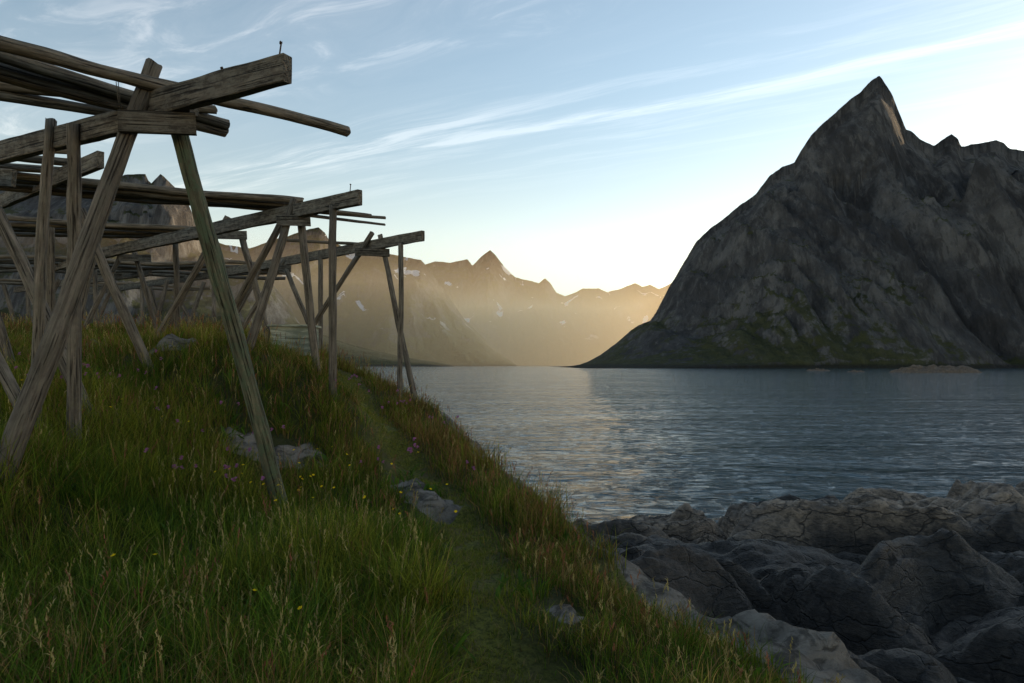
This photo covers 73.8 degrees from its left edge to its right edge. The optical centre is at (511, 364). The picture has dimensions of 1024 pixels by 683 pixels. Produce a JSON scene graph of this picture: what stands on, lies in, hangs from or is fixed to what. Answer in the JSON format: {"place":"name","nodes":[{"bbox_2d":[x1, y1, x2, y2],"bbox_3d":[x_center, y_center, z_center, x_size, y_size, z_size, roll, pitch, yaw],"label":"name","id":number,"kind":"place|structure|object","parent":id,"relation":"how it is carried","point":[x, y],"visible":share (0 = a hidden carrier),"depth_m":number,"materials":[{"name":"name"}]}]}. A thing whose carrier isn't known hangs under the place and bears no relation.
{"place":"outdoors","nodes":[
{"label":"outdoors","id":0,"kind":"place"},
{"bbox_2d":[0,174,456,366],"bbox_3d":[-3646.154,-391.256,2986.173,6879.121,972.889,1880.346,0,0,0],"label":"mountain","id":1,"kind":"structure","parent":0,"point":[278,310],"depth_m":2796.70,"materials":[{"name":"grey stone"}]},
{"bbox_2d":[219,227,517,365],"bbox_3d":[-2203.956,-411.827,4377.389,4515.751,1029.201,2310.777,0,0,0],"label":"fjord mountain","id":2,"kind":"structure","parent":0,"point":[437,327],"depth_m":3937.82,"materials":[{"name":"beige stone"}]},
{"bbox_2d":[0,312,880,682],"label":"hillside","id":3,"kind":"structure","parent":0,"point":[824,656],"depth_m":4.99,"materials":[{"name":"green plant"}]},
{"bbox_2d":[0,149,153,374],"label":"fish drying rack","id":4,"kind":"object","parent":3,"relation":"on","point":[93,162],"visible":0.42,"depth_m":8.85,"materials":[{"name":"brown wood"}]},
{"bbox_2d":[0,215,202,331],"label":"fish drying rack","id":5,"kind":"object","parent":3,"relation":"on","point":[26,227],"visible":0.48,"depth_m":12.98,"materials":[{"name":"brown wood"}]},
{"bbox_2d":[0,254,285,326],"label":"fish drying rack","id":6,"kind":"object","parent":3,"relation":"on","point":[126,270],"visible":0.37,"depth_m":17.38,"materials":[{"name":"brown wood"}]},
{"bbox_2d":[0,35,350,513],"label":"fish drying rack","id":7,"kind":"object","parent":3,"relation":"on","point":[154,103],"visible":0.84,"depth_m":5.76,"materials":[{"name":"wood"}]},
{"bbox_2d":[0,172,385,400],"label":"fish drying rack","id":8,"kind":"object","parent":3,"relation":"on","point":[284,212],"visible":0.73,"depth_m":9.97,"materials":[{"name":"wood"}]},
{"bbox_2d":[14,349,474,654],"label":"wildflowers","id":9,"kind":"object","parent":3,"relation":"on","point":[263,477],"visible":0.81,"depth_m":7.16,"materials":[{"name":"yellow plant"}]},
{"bbox_2d":[89,230,424,403],"bbox_3d":[-7.934,-0.761,17.039,15.539,3.736,1.505,0,0,39],"label":"fish drying rack","id":10,"kind":"object","parent":3,"relation":"on","point":[367,246],"visible":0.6,"depth_m":13.51,"materials":[{"name":"brown wood"}]},
{"bbox_2d":[267,324,320,355],"bbox_3d":[-3.895,-0.432,12.250,0.794,0.547,0.601,0,0,0],"label":"wooden crate","id":11,"kind":"object","parent":3,"relation":"on","point":[295,332],"visible":0.42,"depth_m":11.99,"materials":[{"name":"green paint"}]},
{"bbox_2d":[0,329,792,682],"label":"broadleaf weeds","id":12,"kind":"object","parent":3,"relation":"on","point":[428,487],"visible":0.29,"depth_m":4.87,"materials":[{"name":"green plant"}]},
{"bbox_2d":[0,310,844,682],"bbox_3d":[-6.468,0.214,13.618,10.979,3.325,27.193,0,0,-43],"label":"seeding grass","id":13,"kind":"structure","parent":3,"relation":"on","point":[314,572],"depth_m":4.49,"materials":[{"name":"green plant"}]},
{"bbox_2d":[573,479,1023,682],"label":"shore rocks","id":14,"kind":"object","parent":3,"relation":"on","point":[885,585],"visible":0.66,"depth_m":11.29,"materials":[{"name":"stone"}]},
{"bbox_2d":[0,0,1023,295],"label":"sky","id":15,"kind":"structure","parent":0,"point":[580,144],"materials":[{"name":"blue"}]},
{"bbox_2d":[425,250,670,364],"bbox_3d":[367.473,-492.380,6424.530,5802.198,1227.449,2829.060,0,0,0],"label":"fjord head mountains","id":16,"kind":"structure","parent":0,"point":[503,310],"depth_m":5848.00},
{"bbox_2d":[356,365,1023,523],"bbox_3d":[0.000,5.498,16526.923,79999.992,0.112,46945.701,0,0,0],"label":"fjord water","id":17,"kind":"structure","parent":0,"point":[714,444],"depth_m":57.99,"materials":[{"name":"blue liquid"}]},
{"bbox_2d":[806,368,829,370],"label":"skerry","id":18,"kind":"structure","parent":17,"relation":"in","point":[816,369],"depth_m":615.54,"materials":[{"name":"grey stone"}]},
{"bbox_2d":[889,364,982,372],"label":"skerry","id":19,"kind":"structure","parent":17,"relation":"in","point":[932,368],"depth_m":467.49,"materials":[{"name":"grey stone"}]},
{"bbox_2d":[548,76,1023,367],"bbox_3d":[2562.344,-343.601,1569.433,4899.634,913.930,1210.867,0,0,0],"label":"granite mountain","id":20,"kind":"structure","parent":0,"point":[866,229],"depth_m":1233.76,"materials":[{"name":"grey stone"}]}
]}

